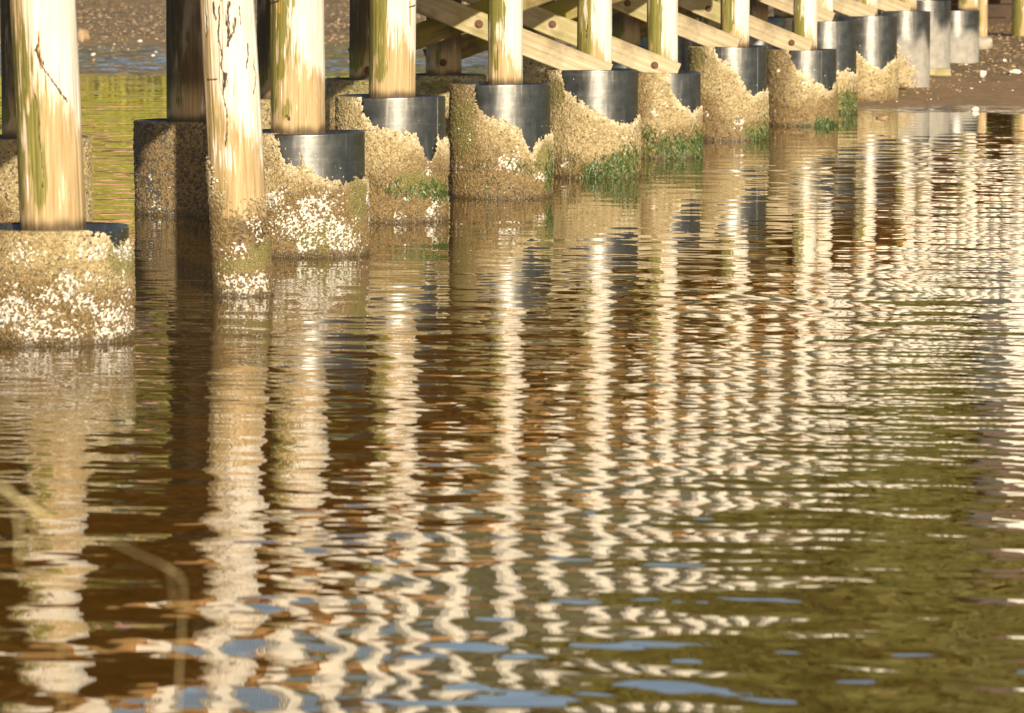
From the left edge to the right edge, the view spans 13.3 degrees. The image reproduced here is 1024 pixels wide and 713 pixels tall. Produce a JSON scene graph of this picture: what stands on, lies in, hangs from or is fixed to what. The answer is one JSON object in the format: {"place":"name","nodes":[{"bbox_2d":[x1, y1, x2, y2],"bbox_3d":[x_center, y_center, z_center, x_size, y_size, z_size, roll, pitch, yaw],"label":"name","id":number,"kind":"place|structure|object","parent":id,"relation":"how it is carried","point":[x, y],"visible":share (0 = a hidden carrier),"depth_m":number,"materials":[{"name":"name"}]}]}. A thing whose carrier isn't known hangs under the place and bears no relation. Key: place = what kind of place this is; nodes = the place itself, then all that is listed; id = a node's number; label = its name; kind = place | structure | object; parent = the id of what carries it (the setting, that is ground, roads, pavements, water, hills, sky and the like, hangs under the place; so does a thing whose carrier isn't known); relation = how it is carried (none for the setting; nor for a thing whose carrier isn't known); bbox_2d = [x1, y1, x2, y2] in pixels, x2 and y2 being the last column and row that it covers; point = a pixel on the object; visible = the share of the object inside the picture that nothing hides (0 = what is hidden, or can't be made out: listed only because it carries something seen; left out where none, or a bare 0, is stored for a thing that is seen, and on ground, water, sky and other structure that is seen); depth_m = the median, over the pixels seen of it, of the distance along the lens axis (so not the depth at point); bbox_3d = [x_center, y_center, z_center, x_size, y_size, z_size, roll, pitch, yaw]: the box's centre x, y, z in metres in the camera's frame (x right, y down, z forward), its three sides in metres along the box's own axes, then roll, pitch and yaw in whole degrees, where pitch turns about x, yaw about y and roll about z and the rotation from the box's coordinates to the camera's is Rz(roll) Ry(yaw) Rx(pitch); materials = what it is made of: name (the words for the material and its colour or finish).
{"place":"outdoors","nodes":[
{"label":"outdoors","id":0,"kind":"place"},
{"bbox_2d":[0,74,1023,712],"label":"water","id":1,"kind":"structure","parent":0,"point":[728,428],"depth_m":13.10,"materials":[{"name":"brown liquid"}]},
{"bbox_2d":[0,0,92,222],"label":"boardwalk pile","id":2,"kind":"object","parent":1,"relation":"in","point":[9,201],"visible":0.29,"depth_m":21.76,"materials":[{"name":"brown wood"}]},
{"bbox_2d":[0,0,135,345],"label":"boardwalk pile","id":3,"kind":"object","parent":1,"relation":"in","point":[67,273],"visible":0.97,"depth_m":16.76,"materials":[{"name":"brown wood"}]},
{"bbox_2d":[133,0,208,215],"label":"boardwalk pile","id":4,"kind":"object","parent":1,"relation":"in","point":[170,151],"visible":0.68,"depth_m":24.87,"materials":[{"name":"brown wood"}]},
{"bbox_2d":[199,0,273,296],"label":"leaning pile","id":5,"kind":"object","parent":1,"relation":"in","point":[240,247],"visible":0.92,"depth_m":19.00,"materials":[{"name":"brown wood"}]},
{"bbox_2d":[257,0,329,129],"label":"boardwalk pile","id":6,"kind":"object","parent":1,"relation":"in","point":[263,29],"visible":0.12,"depth_m":26.65,"materials":[{"name":"brown wood"}]},
{"bbox_2d":[262,0,369,257],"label":"boardwalk pile","id":7,"kind":"object","parent":1,"relation":"in","point":[318,190],"visible":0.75,"depth_m":21.49,"materials":[{"name":"brown wood"}]},
{"bbox_2d":[325,0,416,129],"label":"boardwalk pile","id":8,"kind":"object","parent":1,"relation":"in","point":[356,81],"visible":0.21,"depth_m":29.01,"materials":[{"name":"brown wood"}]},
{"bbox_2d":[348,0,552,50],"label":"cross brace","id":9,"kind":"object","parent":8,"relation":"attached to","point":[430,32],"visible":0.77,"depth_m":29.25,"materials":[{"name":"brown wood"}]},
{"bbox_2d":[335,0,449,222],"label":"boardwalk pile","id":10,"kind":"object","parent":1,"relation":"in","point":[396,119],"visible":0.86,"depth_m":24.21,"materials":[{"name":"brown wood"}]},
{"bbox_2d":[416,0,486,158],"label":"boardwalk pile","id":11,"kind":"object","parent":1,"relation":"in","point":[443,67],"visible":0.23,"depth_m":31.61,"materials":[{"name":"brown wood"}]},
{"bbox_2d":[423,0,622,59],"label":"cross brace","id":12,"kind":"object","parent":11,"relation":"attached to","point":[471,45],"visible":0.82,"depth_m":31.86,"materials":[{"name":"brown wood"}]},
{"bbox_2d":[448,0,553,198],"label":"boardwalk pile","id":13,"kind":"object","parent":1,"relation":"in","point":[501,140],"visible":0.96,"depth_m":26.52,"materials":[{"name":"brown wood"}]},
{"bbox_2d":[523,0,554,83],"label":"boardwalk pile","id":14,"kind":"object","parent":1,"relation":"in","point":[533,71],"visible":0.02,"depth_m":34.89,"materials":[{"name":"brown wood"}]},
{"bbox_2d":[545,0,641,177],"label":"boardwalk pile","id":15,"kind":"object","parent":1,"relation":"in","point":[595,122],"visible":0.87,"depth_m":28.90,"materials":[{"name":"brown wood"}]},
{"bbox_2d":[416,0,612,69],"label":"cross brace","id":16,"kind":"object","parent":15,"relation":"attached to","point":[536,47],"visible":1,"depth_m":28.94,"materials":[{"name":"beige wood"}]},
{"bbox_2d":[612,12,646,68],"bbox_3d":[0.988,-2.630,38.004,0.596,1.710,0.596,0,5,0],"label":"boardwalk pile","id":17,"kind":"object","parent":1,"relation":"in","point":[626,27],"visible":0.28,"depth_m":37.87,"materials":[{"name":"brown wood"}]},
{"bbox_2d":[640,0,719,38],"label":"cross brace","id":18,"kind":"object","parent":17,"relation":"attached to","point":[643,29],"visible":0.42,"depth_m":37.99,"materials":[{"name":"brown wood"}]},
{"bbox_2d":[640,36,691,70],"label":"boardwalk pile","id":19,"kind":"object","parent":1,"relation":"in","point":[684,44],"visible":0.06,"depth_m":40.65,"materials":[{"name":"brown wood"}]},
{"bbox_2d":[638,0,703,158],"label":"boardwalk pile","id":20,"kind":"object","parent":1,"relation":"in","point":[670,109],"visible":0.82,"depth_m":31.57,"materials":[{"name":"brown wood"}]},
{"bbox_2d":[462,0,680,72],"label":"cross brace","id":21,"kind":"object","parent":20,"relation":"attached to","point":[564,29],"visible":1,"depth_m":31.59,"materials":[{"name":"beige wood"}]},
{"bbox_2d":[692,16,719,44],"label":"boardwalk pile","id":22,"kind":"object","parent":1,"relation":"in","point":[709,22],"visible":0.06,"depth_m":43.13,"materials":[{"name":"brown wood"}]},
{"bbox_2d":[688,0,769,140],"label":"boardwalk pile","id":23,"kind":"object","parent":1,"relation":"in","point":[734,97],"visible":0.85,"depth_m":34.57,"materials":[{"name":"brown wood"}]},
{"bbox_2d":[571,8,619,21],"bbox_3d":[1.021,-2.908,35.100,1.875,0.816,0.048,1,5,14],"label":"cross brace","id":24,"kind":"object","parent":23,"relation":"attached to","point":[614,11],"visible":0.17,"depth_m":35.14,"materials":[{"name":"brown wood"}]},
{"bbox_2d":[612,0,740,46],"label":"cross brace","id":25,"kind":"object","parent":23,"relation":"attached to","point":[697,31],"visible":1,"depth_m":34.69,"materials":[{"name":"beige wood"}]},
{"bbox_2d":[749,0,784,48],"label":"boardwalk pile","id":26,"kind":"object","parent":1,"relation":"in","point":[758,9],"visible":0.2,"depth_m":46.11,"materials":[{"name":"brown wood"}]},
{"bbox_2d":[767,0,837,125],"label":"boardwalk pile","id":27,"kind":"object","parent":1,"relation":"in","point":[802,85],"visible":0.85,"depth_m":37.41,"materials":[{"name":"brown wood"}]},
{"bbox_2d":[678,0,813,49],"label":"cross brace","id":28,"kind":"object","parent":27,"relation":"attached to","point":[772,34],"visible":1,"depth_m":37.52,"materials":[{"name":"beige wood"}]},
{"bbox_2d":[791,0,857,113],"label":"boardwalk pile","id":29,"kind":"object","parent":1,"relation":"in","point":[840,37],"visible":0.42,"depth_m":40.26,"materials":[{"name":"grey wood"}]},
{"bbox_2d":[757,0,835,21],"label":"cross brace","id":30,"kind":"object","parent":29,"relation":"attached to","point":[787,6],"visible":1,"depth_m":40.35,"materials":[{"name":"beige wood"}]},
{"bbox_2d":[876,115,889,118],"bbox_3d":[3.319,-2.136,39.200,0.122,0.055,0.140,2,6,20],"label":"stone","id":31,"kind":"object","parent":1,"relation":"on","point":[882,116],"visible":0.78,"depth_m":39.15,"materials":[{"name":"brown stone"}]},
{"bbox_2d":[0,0,1023,113],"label":"ground","id":32,"kind":"structure","parent":0,"point":[982,96],"depth_m":55.65,"materials":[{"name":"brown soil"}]},
{"bbox_2d":[0,484,50,562],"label":"dry grass stem","id":33,"kind":"object","parent":32,"relation":"on","point":[6,489],"visible":1,"depth_m":4.32,"materials":[{"name":"beige plant"}]},
{"bbox_2d":[57,563,61,712],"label":"dry grass stem","id":34,"kind":"object","parent":32,"relation":"on","point":[60,632],"visible":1,"depth_m":4.98,"materials":[{"name":"beige plant"}]},
{"bbox_2d":[77,28,89,40],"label":"stone","id":35,"kind":"object","parent":32,"relation":"on","point":[83,35],"visible":0.76,"depth_m":64.23,"materials":[{"name":"beige stone"}]},
{"bbox_2d":[104,538,183,712],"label":"dry grass stem","id":36,"kind":"object","parent":32,"relation":"on","point":[173,602],"visible":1,"depth_m":4.85,"materials":[{"name":"brown plant"}]},
{"bbox_2d":[78,4,1023,101],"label":"shell fragments","id":37,"kind":"object","parent":32,"relation":"on","point":[896,101],"visible":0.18,"depth_m":56.91,"materials":[{"name":"white"}]},
{"bbox_2d":[768,8,792,31],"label":"boardwalk pile","id":38,"kind":"object","parent":32,"relation":"on","point":[781,19],"visible":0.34,"depth_m":48.66,"materials":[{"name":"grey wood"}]},
{"bbox_2d":[836,0,898,100],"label":"boardwalk pile","id":39,"kind":"object","parent":32,"relation":"on","point":[877,65],"visible":0.6,"depth_m":42.63,"materials":[{"name":"grey wood"}]},
{"bbox_2d":[833,0,877,15],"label":"cross brace","id":40,"kind":"object","parent":39,"relation":"attached to","point":[851,7],"visible":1,"depth_m":42.73,"materials":[{"name":"beige wood"}]},
{"bbox_2d":[878,0,929,88],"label":"boardwalk pile","id":41,"kind":"object","parent":32,"relation":"on","point":[913,40],"visible":0.42,"depth_m":45.62,"materials":[{"name":"grey wood"}]},
{"bbox_2d":[878,0,911,10],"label":"cross brace","id":42,"kind":"object","parent":41,"relation":"attached to","point":[891,5],"visible":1,"depth_m":45.70,"materials":[{"name":"beige wood"}]},
{"bbox_2d":[899,83,908,88],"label":"stone","id":43,"kind":"object","parent":32,"relation":"on","point":[904,85],"visible":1,"depth_m":45.39,"materials":[{"name":"brown stone"}]},
{"bbox_2d":[917,0,950,67],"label":"boardwalk pile","id":44,"kind":"object","parent":32,"relation":"on","point":[940,22],"visible":0.52,"depth_m":48.32,"materials":[{"name":"grey wood"}]},
{"bbox_2d":[930,68,950,75],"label":"footing block","id":45,"kind":"structure","parent":32,"relation":"on","point":[941,71],"depth_m":48.19,"materials":[{"name":"beige wood"}]},
{"bbox_2d":[950,0,978,62],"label":"boardwalk pile","id":46,"kind":"object","parent":32,"relation":"on","point":[964,41],"visible":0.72,"depth_m":51.61,"materials":[{"name":"grey wood"}]},
{"bbox_2d":[971,106,978,110],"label":"shell","id":47,"kind":"object","parent":32,"relation":"on","point":[974,108],"visible":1,"depth_m":40.81},
{"bbox_2d":[951,0,1011,24],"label":"bulkhead","id":48,"kind":"object","parent":32,"relation":"on","point":[999,10],"depth_m":64.78,"materials":[{"name":"brown wood"}]},
{"bbox_2d":[978,0,987,36],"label":"bank pile","id":49,"kind":"object","parent":32,"relation":"on","point":[983,16],"visible":0.48,"depth_m":58.26,"materials":[{"name":"brown wood"}]},
{"bbox_2d":[979,70,986,77],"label":"shell","id":50,"kind":"object","parent":32,"relation":"on","point":[982,73],"visible":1,"depth_m":48.02},
{"bbox_2d":[979,36,992,49],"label":"stone","id":51,"kind":"object","parent":32,"relation":"on","point":[985,42],"visible":0.54,"depth_m":55.41,"materials":[{"name":"beige stone"}]},
{"bbox_2d":[1008,69,1021,73],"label":"shell","id":52,"kind":"object","parent":32,"relation":"on","point":[1015,71],"visible":1,"depth_m":48.51},
{"bbox_2d":[1011,0,1023,35],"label":"bank pile","id":53,"kind":"object","parent":32,"relation":"on","point":[1017,17],"visible":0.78,"depth_m":60.20,"materials":[{"name":"brown wood"}]}
]}

